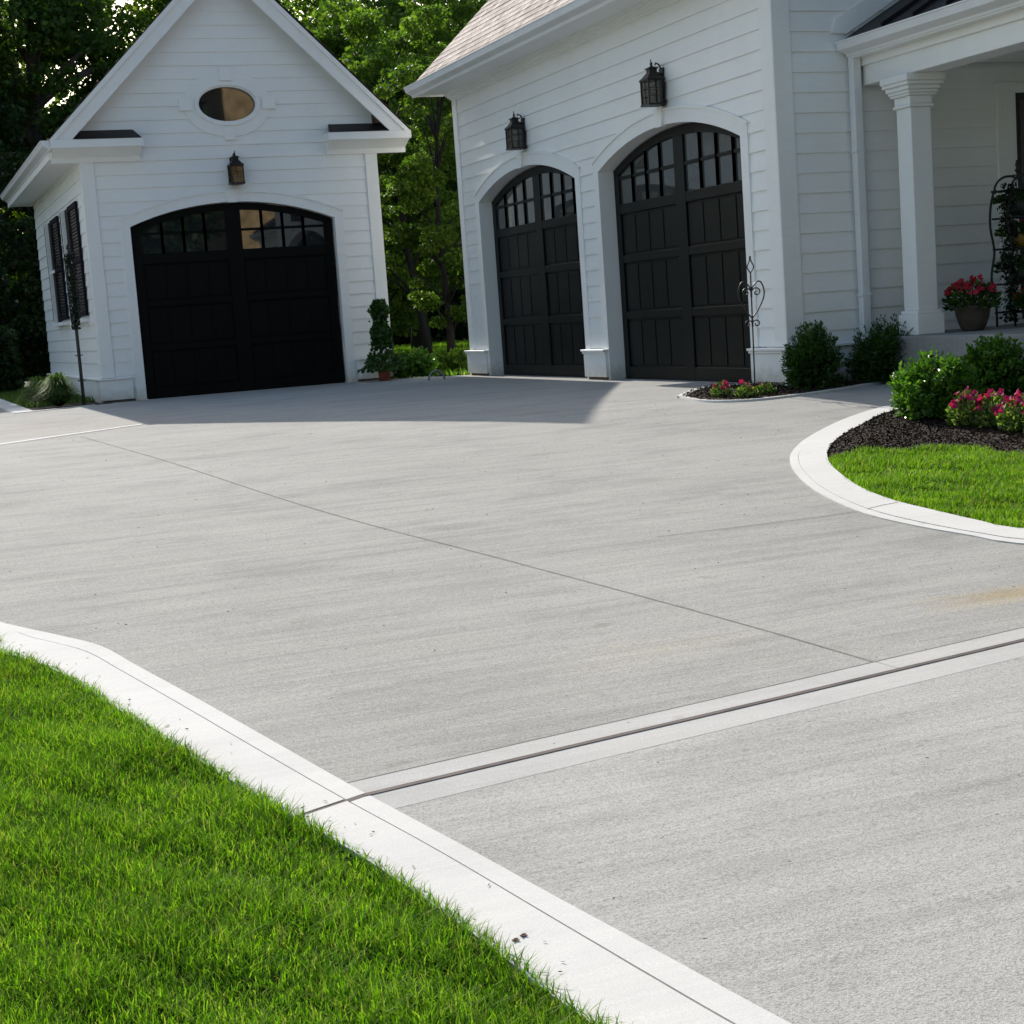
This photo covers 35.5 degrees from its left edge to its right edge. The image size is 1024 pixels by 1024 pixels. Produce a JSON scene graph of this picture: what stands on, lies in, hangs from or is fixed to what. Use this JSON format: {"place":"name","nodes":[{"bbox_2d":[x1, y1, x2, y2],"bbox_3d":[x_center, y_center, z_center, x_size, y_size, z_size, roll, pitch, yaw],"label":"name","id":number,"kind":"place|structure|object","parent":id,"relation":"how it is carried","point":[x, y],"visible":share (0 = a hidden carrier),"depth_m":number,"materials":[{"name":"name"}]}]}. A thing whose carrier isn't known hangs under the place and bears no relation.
{"place":"outdoors","nodes":[
{"label":"outdoors","id":0,"kind":"place"},
{"bbox_2d":[5,0,459,112],"label":"sky","id":1,"kind":"structure","parent":0,"point":[119,2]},
{"bbox_2d":[393,339,471,376],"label":"lawn grass","id":2,"kind":"structure","parent":0,"point":[460,345],"depth_m":38.20,"materials":[{"name":"green plant"}]},
{"bbox_2d":[0,375,1023,794],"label":"driveway","id":3,"kind":"structure","parent":0,"point":[314,657],"depth_m":6.97,"materials":[{"name":"concrete"}]},
{"bbox_2d":[0,424,142,444],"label":"trowelled band","id":4,"kind":"object","parent":3,"relation":"on","point":[67,434],"visible":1,"depth_m":13.88,"materials":[{"name":"concrete"}]},
{"bbox_2d":[376,362,390,380],"bbox_3d":[-1.678,-1.841,21.007,0.204,0.235,0.204,-7,8,-21],"label":"flower pot","id":5,"kind":"object","parent":3,"relation":"on","point":[384,376],"visible":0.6,"depth_m":20.95,"materials":[{"name":"ceramic"}]},
{"bbox_2d":[357,298,408,374],"bbox_3d":[-1.718,-2.310,20.951,0.681,0.979,0.718,-7,8,-21],"label":"climbing plant","id":6,"kind":"object","parent":5,"relation":"in","point":[381,334],"visible":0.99,"depth_m":20.85,"materials":[{"name":"green plant"}]},
{"bbox_2d":[428,369,444,380],"bbox_3d":[-0.948,-1.718,20.035,0.233,0.133,0.021,-7,8,-21],"label":"garden hoop","id":7,"kind":"object","parent":3,"relation":"on","point":[431,372],"visible":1,"depth_m":20.02,"materials":[{"name":"grey plastic"}]},
{"bbox_2d":[80,436,904,669],"bbox_3d":[-1.318,-0.059,9.188,0.251,0.397,9.930,-8,8,-29],"label":"control joint","id":8,"kind":"object","parent":3,"relation":"on","point":[540,568],"visible":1,"depth_m":6.55,"materials":[{"name":"grey concrete"}]},
{"bbox_2d":[346,627,1022,782],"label":"control joint","id":9,"kind":"object","parent":3,"relation":"on","point":[672,708],"visible":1,"depth_m":4.69,"materials":[{"name":"grey concrete"}]},
{"bbox_2d":[348,627,1023,792],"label":"trowelled band","id":10,"kind":"object","parent":3,"relation":"on","point":[492,756],"visible":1,"depth_m":4.64,"materials":[{"name":"concrete"}]},
{"bbox_2d":[362,638,1023,795],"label":"expansion joint","id":11,"kind":"object","parent":3,"relation":"on","point":[646,728],"visible":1,"depth_m":4.56,"materials":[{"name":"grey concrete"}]},
{"bbox_2d":[370,641,1023,808],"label":"trowelled band","id":12,"kind":"object","parent":3,"relation":"on","point":[455,784],"visible":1,"depth_m":4.50,"materials":[{"name":"concrete"}]},
{"bbox_2d":[677,383,752,397],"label":"curb","id":13,"kind":"structure","parent":3,"relation":"on","point":[681,394],"depth_m":13.59,"materials":[{"name":"concrete"}]},
{"bbox_2d":[657,511,855,536],"bbox_3d":[1.186,0.051,7.434,1.132,0.003,0.023,-7,8,-20],"label":"control joint","id":14,"kind":"object","parent":3,"relation":"on","point":[757,524],"visible":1,"depth_m":7.41,"materials":[{"name":"grey concrete"}]},
{"bbox_2d":[682,379,880,399],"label":"mulch","id":15,"kind":"object","parent":3,"relation":"on","point":[731,396],"visible":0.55,"depth_m":12.98,"materials":[{"name":"brown wood"}]},
{"bbox_2d":[710,380,732,396],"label":"flowering plant","id":16,"kind":"object","parent":15,"relation":"on","point":[724,385],"visible":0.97,"depth_m":12.91,"materials":[{"name":"green plant"}]},
{"bbox_2d":[733,379,755,397],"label":"flowering plant","id":17,"kind":"object","parent":15,"relation":"on","point":[747,389],"visible":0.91,"depth_m":12.72,"materials":[{"name":"green plant"}]},
{"bbox_2d":[738,256,766,388],"bbox_3d":[1.959,-1.488,12.999,0.221,1.170,0.018,-4,7,0],"label":"garden stake","id":18,"kind":"object","parent":15,"relation":"on","point":[750,288],"visible":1,"depth_m":12.97,"materials":[{"name":"metal"}]},
{"bbox_2d":[755,381,776,394],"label":"flowering plant","id":19,"kind":"object","parent":15,"relation":"on","point":[763,389],"visible":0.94,"depth_m":12.85,"materials":[{"name":"green plant"}]},
{"bbox_2d":[779,320,847,389],"bbox_3d":[2.486,-1.290,13.220,0.554,0.607,0.556,-2,7,15],"label":"evergreen shrub","id":20,"kind":"object","parent":15,"relation":"on","point":[810,361],"visible":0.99,"depth_m":13.12,"materials":[{"name":"green plant"}]},
{"bbox_2d":[839,313,912,383],"bbox_3d":[3.200,-1.369,13.492,0.906,0.626,0.885,-7,8,-21],"label":"evergreen shrub","id":21,"kind":"object","parent":15,"relation":"on","point":[871,363],"visible":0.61,"depth_m":13.35,"materials":[{"name":"green plant"}]},
{"bbox_2d":[679,382,886,402],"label":"curb","id":22,"kind":"structure","parent":3,"relation":"on","point":[776,397],"depth_m":12.73,"materials":[{"name":"concrete"}]},
{"bbox_2d":[22,339,1009,458],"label":"ground","id":23,"kind":"structure","parent":0,"point":[439,374],"depth_m":22.52,"materials":[{"name":"green plant"}]},
{"bbox_2d":[0,325,24,391],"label":"shrub","id":24,"kind":"object","parent":23,"relation":"on","point":[11,372],"visible":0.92,"depth_m":26.43,"materials":[{"name":"green plant"}]},
{"bbox_2d":[0,86,37,257],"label":"broadleaf tree","id":25,"kind":"object","parent":23,"relation":"on","point":[10,141],"visible":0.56,"depth_m":34.53,"materials":[{"name":"green plant"}]},
{"bbox_2d":[0,142,50,381],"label":"broadleaf tree","id":26,"kind":"object","parent":23,"relation":"on","point":[32,331],"visible":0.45,"depth_m":29.37,"materials":[{"name":"green plant"}]},
{"bbox_2d":[0,399,88,412],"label":"curb","id":27,"kind":"structure","parent":23,"relation":"on","point":[10,406],"depth_m":20.48,"materials":[{"name":"concrete"}]},
{"bbox_2d":[0,405,93,413],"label":"curb","id":28,"kind":"structure","parent":23,"relation":"on","point":[36,411],"depth_m":19.43,"materials":[{"name":"concrete"}]},
{"bbox_2d":[25,400,103,409],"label":"mulch","id":29,"kind":"object","parent":23,"relation":"on","point":[62,406],"visible":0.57,"depth_m":20.33,"materials":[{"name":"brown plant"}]},
{"bbox_2d":[9,375,46,404],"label":"ornamental grass","id":30,"kind":"object","parent":29,"relation":"on","point":[38,380],"depth_m":20.91,"materials":[{"name":"green plant"}]},
{"bbox_2d":[0,387,94,407],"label":"ground cover","id":31,"kind":"object","parent":29,"relation":"on","point":[7,396],"visible":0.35,"depth_m":21.53,"materials":[{"name":"green plant"}]},
{"bbox_2d":[29,371,85,406],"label":"ornamental grass","id":32,"kind":"object","parent":29,"relation":"on","point":[57,390],"depth_m":19.94,"materials":[{"name":"green plant"}]},
{"bbox_2d":[66,244,85,404],"bbox_3d":[-5.516,-2.362,20.236,0.105,2.040,0.052,-4,7,1],"label":"garden trellis","id":33,"kind":"object","parent":29,"relation":"on","point":[79,355],"visible":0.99,"depth_m":20.25,"materials":[{"name":"metal"}]},
{"bbox_2d":[64,252,80,329],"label":"climbing vine","id":34,"kind":"object","parent":33,"relation":"attached to","point":[72,288],"visible":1,"depth_m":20.17,"materials":[{"name":"green plant"}]},
{"bbox_2d":[0,0,152,354],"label":"broadleaf tree","id":35,"kind":"object","parent":23,"relation":"on","point":[59,24],"visible":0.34,"depth_m":36.38,"materials":[{"name":"green plant"}]},
{"bbox_2d":[1,0,169,234],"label":"broadleaf tree","id":36,"kind":"object","parent":23,"relation":"on","point":[157,6],"visible":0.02,"depth_m":40.60,"materials":[{"name":"green plant"}]},
{"bbox_2d":[0,627,343,820],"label":"curb","id":37,"kind":"structure","parent":23,"relation":"on","point":[255,764],"depth_m":4.77,"materials":[{"name":"concrete"}]},
{"bbox_2d":[77,648,344,799],"bbox_3d":[-4.433,0.600,6.253,8.955,0.330,1.749,-2,8,18],"label":"curb groove","id":38,"kind":"object","parent":37,"relation":"in","point":[216,725],"visible":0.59,"depth_m":4.75},
{"bbox_2d":[0,622,364,798],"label":"curb","id":39,"kind":"structure","parent":23,"relation":"on","point":[294,761],"depth_m":4.88,"materials":[{"name":"concrete"}]},
{"bbox_2d":[0,0,411,403],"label":"detached garage","id":40,"kind":"structure","parent":23,"relation":"on","point":[195,273],"depth_m":20.59,"materials":[{"name":"white paint"}]},
{"bbox_2d":[44,222,69,326],"bbox_3d":[-6.711,-3.513,23.548,0.100,1.540,1.520,-7,8,-21],"label":"window","id":41,"kind":"structure","parent":40,"relation":"in","point":[57,322],"depth_m":24.14,"materials":[{"name":"white paint"}]},
{"bbox_2d":[60,209,88,323],"bbox_3d":[-5.852,-3.298,21.360,0.100,1.540,1.520,-7,8,-21],"label":"window","id":42,"kind":"structure","parent":40,"relation":"in","point":[63,214],"depth_m":21.92,"materials":[{"name":"white paint"}]},
{"bbox_2d":[178,67,275,139],"bbox_3d":[-3.635,-5.200,20.399,1.230,0.900,0.110,-7,8,-21],"label":"oval window","id":43,"kind":"structure","parent":40,"relation":"in","point":[226,103],"depth_m":20.40,"materials":[{"name":"white paint"}]},
{"bbox_2d":[227,151,244,184],"bbox_3d":[-3.527,-4.392,20.398,0.191,0.430,0.213,-7,8,-21],"label":"wall lantern","id":44,"kind":"object","parent":40,"relation":"attached to","point":[233,164],"depth_m":20.36,"materials":[{"name":"brown metal"}]},
{"bbox_2d":[130,203,344,398],"bbox_3d":[-3.541,-2.781,20.785,2.611,2.422,0.084,-7,8,-21],"label":"garage door","id":45,"kind":"structure","parent":40,"relation":"in","point":[232,297],"depth_m":20.75,"materials":[{"name":"black paint"}]},
{"bbox_2d":[0,6,461,334],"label":"wood","id":46,"kind":"object","parent":23,"relation":"on","point":[8,275],"depth_m":54.68,"materials":[{"name":"green plant"}]},
{"bbox_2d":[0,257,468,375],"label":"undergrowth","id":47,"kind":"object","parent":23,"relation":"on","point":[461,332],"visible":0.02,"depth_m":47.35,"materials":[{"name":"green plant"}]},
{"bbox_2d":[280,0,319,30],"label":"broadleaf tree","id":48,"kind":"object","parent":23,"relation":"on","point":[308,22],"depth_m":42.12,"materials":[{"name":"green plant"}]},
{"bbox_2d":[0,634,632,1023],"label":"turf","id":49,"kind":"structure","parent":23,"relation":"on","point":[160,1011],"depth_m":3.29,"materials":[{"name":"plant"}]},
{"bbox_2d":[301,794,364,814],"bbox_3d":[-0.453,0.771,4.042,0.228,0.066,0.022,-10,10,-41],"label":"expansion joint","id":50,"kind":"object","parent":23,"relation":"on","point":[348,800],"visible":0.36,"depth_m":4.06,"materials":[{"name":"grey concrete"}]},
{"bbox_2d":[279,0,485,349],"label":"broadleaf tree","id":51,"kind":"object","parent":23,"relation":"on","point":[392,6],"visible":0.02,"depth_m":38.64,"materials":[{"name":"green plant"}]},
{"bbox_2d":[306,0,460,336],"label":"broadleaf tree","id":52,"kind":"object","parent":23,"relation":"on","point":[331,38],"visible":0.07,"depth_m":33.55,"materials":[{"name":"green plant"}]},
{"bbox_2d":[338,6,462,356],"bbox_3d":[-2.367,-5.727,28.375,3.403,6.406,3.286,-7,8,-21],"label":"slender tree","id":53,"kind":"object","parent":23,"relation":"on","point":[371,61],"visible":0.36,"depth_m":28.10,"materials":[{"name":"green plant"}]},
{"bbox_2d":[391,346,438,378],"bbox_3d":[-1.376,-2.023,21.668,0.790,0.431,0.804,-7,8,-21],"label":"perennial plant","id":54,"kind":"object","parent":23,"relation":"on","point":[420,362],"visible":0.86,"depth_m":21.47,"materials":[{"name":"green plant"}]},
{"bbox_2d":[373,3,466,352],"bbox_3d":[-1.137,-5.123,25.620,2.334,5.707,2.346,-7,8,-21],"label":"slender tree","id":55,"kind":"object","parent":23,"relation":"on","point":[416,197],"visible":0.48,"depth_m":25.27,"materials":[{"name":"green plant"}]},
{"bbox_2d":[380,0,474,290],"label":"broadleaf tree","id":56,"kind":"object","parent":23,"relation":"on","point":[456,283],"visible":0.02,"depth_m":43.65,"materials":[{"name":"green plant"}]},
{"bbox_2d":[376,0,487,276],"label":"broadleaf tree","id":57,"kind":"object","parent":23,"relation":"on","point":[465,13],"visible":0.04,"depth_m":32.11,"materials":[{"name":"green plant"}]},
{"bbox_2d":[431,347,467,373],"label":"perennial plant","id":58,"kind":"object","parent":23,"relation":"on","point":[452,360],"visible":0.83,"depth_m":22.30,"materials":[{"name":"green plant"}]},
{"bbox_2d":[301,801,731,1023],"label":"curb","id":59,"kind":"structure","parent":23,"relation":"on","point":[595,973],"depth_m":3.25,"materials":[{"name":"concrete"}]},
{"bbox_2d":[20,644,611,1017],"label":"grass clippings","id":60,"kind":"object","parent":59,"relation":"on","point":[309,819],"depth_m":4.03,"materials":[{"name":"green plant"}]},
{"bbox_2d":[350,802,733,1023],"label":"curb groove","id":61,"kind":"object","parent":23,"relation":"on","point":[585,937],"visible":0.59,"depth_m":3.17},
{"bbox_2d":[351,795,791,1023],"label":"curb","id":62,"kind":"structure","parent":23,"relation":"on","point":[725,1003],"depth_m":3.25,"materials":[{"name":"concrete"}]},
{"bbox_2d":[403,0,1023,385],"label":"white house","id":63,"kind":"structure","parent":23,"relation":"on","point":[838,168],"depth_m":14.44,"materials":[{"name":"paint"}]},
{"bbox_2d":[505,111,526,150],"bbox_3d":[0.043,-4.359,18.275,0.213,0.430,0.191,-7,8,-21],"label":"wall lantern","id":64,"kind":"object","parent":63,"relation":"attached to","point":[515,124],"depth_m":18.24,"materials":[{"name":"brown metal"}]},
{"bbox_2d":[491,165,585,376],"bbox_3d":[0.381,-2.797,18.691,0.084,2.422,2.941,-7,8,-21],"label":"garage door","id":65,"kind":"structure","parent":63,"relation":"in","point":[535,225],"depth_m":18.74,"materials":[{"name":"black wood"}]},
{"bbox_2d":[639,59,666,106],"bbox_3d":[1.326,-4.029,15.013,0.213,0.430,0.191,-7,8,-21],"label":"wall lantern","id":66,"kind":"object","parent":63,"relation":"attached to","point":[652,75],"depth_m":14.98,"materials":[{"name":"brown metal"}]},
{"bbox_2d":[613,123,752,382],"bbox_3d":[1.681,-2.472,15.379,0.084,2.422,2.926,-7,8,-21],"label":"garage door","id":67,"kind":"structure","parent":63,"relation":"in","point":[679,193],"depth_m":15.36,"materials":[{"name":"black wood"}]},
{"bbox_2d":[953,304,991,330],"bbox_3d":[3.820,-1.609,13.264,0.311,0.212,0.311,-7,8,-21],"label":"urn","id":68,"kind":"object","parent":63,"relation":"on","point":[971,318],"visible":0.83,"depth_m":13.16,"materials":[{"name":"ceramic"}]},
{"bbox_2d":[941,274,1002,311],"bbox_3d":[3.810,-1.816,13.244,0.495,0.299,0.503,-7,8,-21],"label":"flowering plant","id":69,"kind":"object","parent":68,"relation":"in","point":[981,290],"visible":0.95,"depth_m":13.16,"materials":[{"name":"red plant"}]},
{"bbox_2d":[989,160,1023,326],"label":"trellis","id":70,"kind":"object","parent":63,"relation":"on","point":[1016,176],"visible":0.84,"depth_m":13.68,"materials":[{"name":"metal"}]},
{"bbox_2d":[994,181,1023,322],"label":"climbing vine","id":71,"kind":"object","parent":70,"relation":"attached to","point":[1011,311],"visible":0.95,"depth_m":13.53,"materials":[{"name":"green plant"}]},
{"bbox_2d":[1009,233,1023,246],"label":"flower pot","id":72,"kind":"object","parent":70,"relation":"on","point":[1020,239],"visible":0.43,"depth_m":13.62,"materials":[{"name":"ceramic"}]},
{"bbox_2d":[994,220,1023,237],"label":"flowering plant","id":73,"kind":"object","parent":72,"relation":"in","point":[1000,231],"visible":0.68,"depth_m":13.63,"materials":[{"name":"green plant"}]},
{"bbox_2d":[1010,200,1023,215],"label":"flower pot","id":74,"kind":"object","parent":70,"relation":"on","point":[1019,209],"visible":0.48,"depth_m":13.58,"materials":[{"name":"ceramic"}]},
{"bbox_2d":[992,190,1023,203],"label":"flowering plant","id":75,"kind":"object","parent":74,"relation":"in","point":[999,198],"visible":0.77,"depth_m":13.59,"materials":[{"name":"green plant"}]},
{"bbox_3d":[4.350,-2.022,13.723,0.160,0.100,0.160,-7,8,-21],"label":"flower pot","id":76,"kind":"object","parent":70,"relation":"on","visible":0},
{"bbox_2d":[992,249,1023,273],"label":"flowering plant","id":77,"kind":"object","parent":76,"relation":"in","point":[1019,265],"visible":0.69,"depth_m":13.66,"materials":[{"name":"green plant"}]},
{"bbox_2d":[1015,93,1023,318],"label":"window","id":78,"kind":"structure","parent":63,"relation":"in","point":[1019,97],"depth_m":14.13,"materials":[{"name":"black glass"}]},
{"bbox_2d":[790,404,1023,544],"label":"curb","id":79,"kind":"structure","parent":23,"relation":"on","point":[818,469],"depth_m":8.03,"materials":[{"name":"concrete"}]},
{"bbox_2d":[825,442,1023,527],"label":"turf","id":80,"kind":"structure","parent":23,"relation":"on","point":[934,489],"depth_m":8.30,"materials":[{"name":"plant"}]},
{"bbox_2d":[826,399,1023,456],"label":"mulch","id":81,"kind":"object","parent":23,"relation":"on","point":[918,440],"visible":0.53,"depth_m":9.94,"materials":[{"name":"brown wood"}]},
{"bbox_2d":[885,346,985,419],"bbox_3d":[2.861,-0.877,10.816,0.657,0.518,0.626,-7,8,-21],"label":"boxwood shrub","id":82,"kind":"object","parent":81,"relation":"on","point":[923,387],"visible":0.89,"depth_m":10.68,"materials":[{"name":"green plant"}]},
{"bbox_2d":[944,386,988,426],"bbox_3d":[2.927,-0.680,10.296,0.295,0.264,0.286,-7,8,-21],"label":"flowering plant","id":83,"kind":"object","parent":81,"relation":"on","point":[959,407],"visible":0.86,"depth_m":10.26,"materials":[{"name":"green plant"}]},
{"bbox_2d":[961,332,1023,400],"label":"boxwood shrub","id":84,"kind":"object","parent":81,"relation":"on","point":[996,362],"visible":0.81,"depth_m":11.46,"materials":[{"name":"green plant"}]},
{"bbox_2d":[970,388,1018,427],"bbox_3d":[3.059,-0.660,10.167,0.290,0.256,0.291,-7,8,-21],"label":"flowering plant","id":85,"kind":"object","parent":81,"relation":"on","point":[994,397],"visible":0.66,"depth_m":10.15,"materials":[{"name":"green plant"}]},
{"bbox_2d":[994,389,1023,431],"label":"flowering plant","id":86,"kind":"object","parent":81,"relation":"on","point":[1011,423],"visible":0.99,"depth_m":9.91,"materials":[{"name":"green plant"}]},
{"bbox_2d":[396,657,1023,1023],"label":"street apron","id":87,"kind":"object","parent":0,"point":[800,867],"visible":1,"depth_m":3.65,"materials":[{"name":"concrete"}]},
{"bbox_2d":[4,378,1019,938],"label":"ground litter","id":88,"kind":"object","parent":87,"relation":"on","point":[486,514],"visible":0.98,"depth_m":7.76,"materials":[{"name":"grey"}]},
{"bbox_3d":[4.404,-1.653,13.413,0.260,0.179,0.260,-7,8,-21],"label":"urn","id":89,"kind":"object","parent":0,"visible":0},
{"bbox_2d":[1010,287,1023,308],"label":"flowering plant","id":90,"kind":"object","parent":89,"relation":"in","point":[1018,300],"visible":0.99,"depth_m":13.37,"materials":[{"name":"green plant"}]}
]}

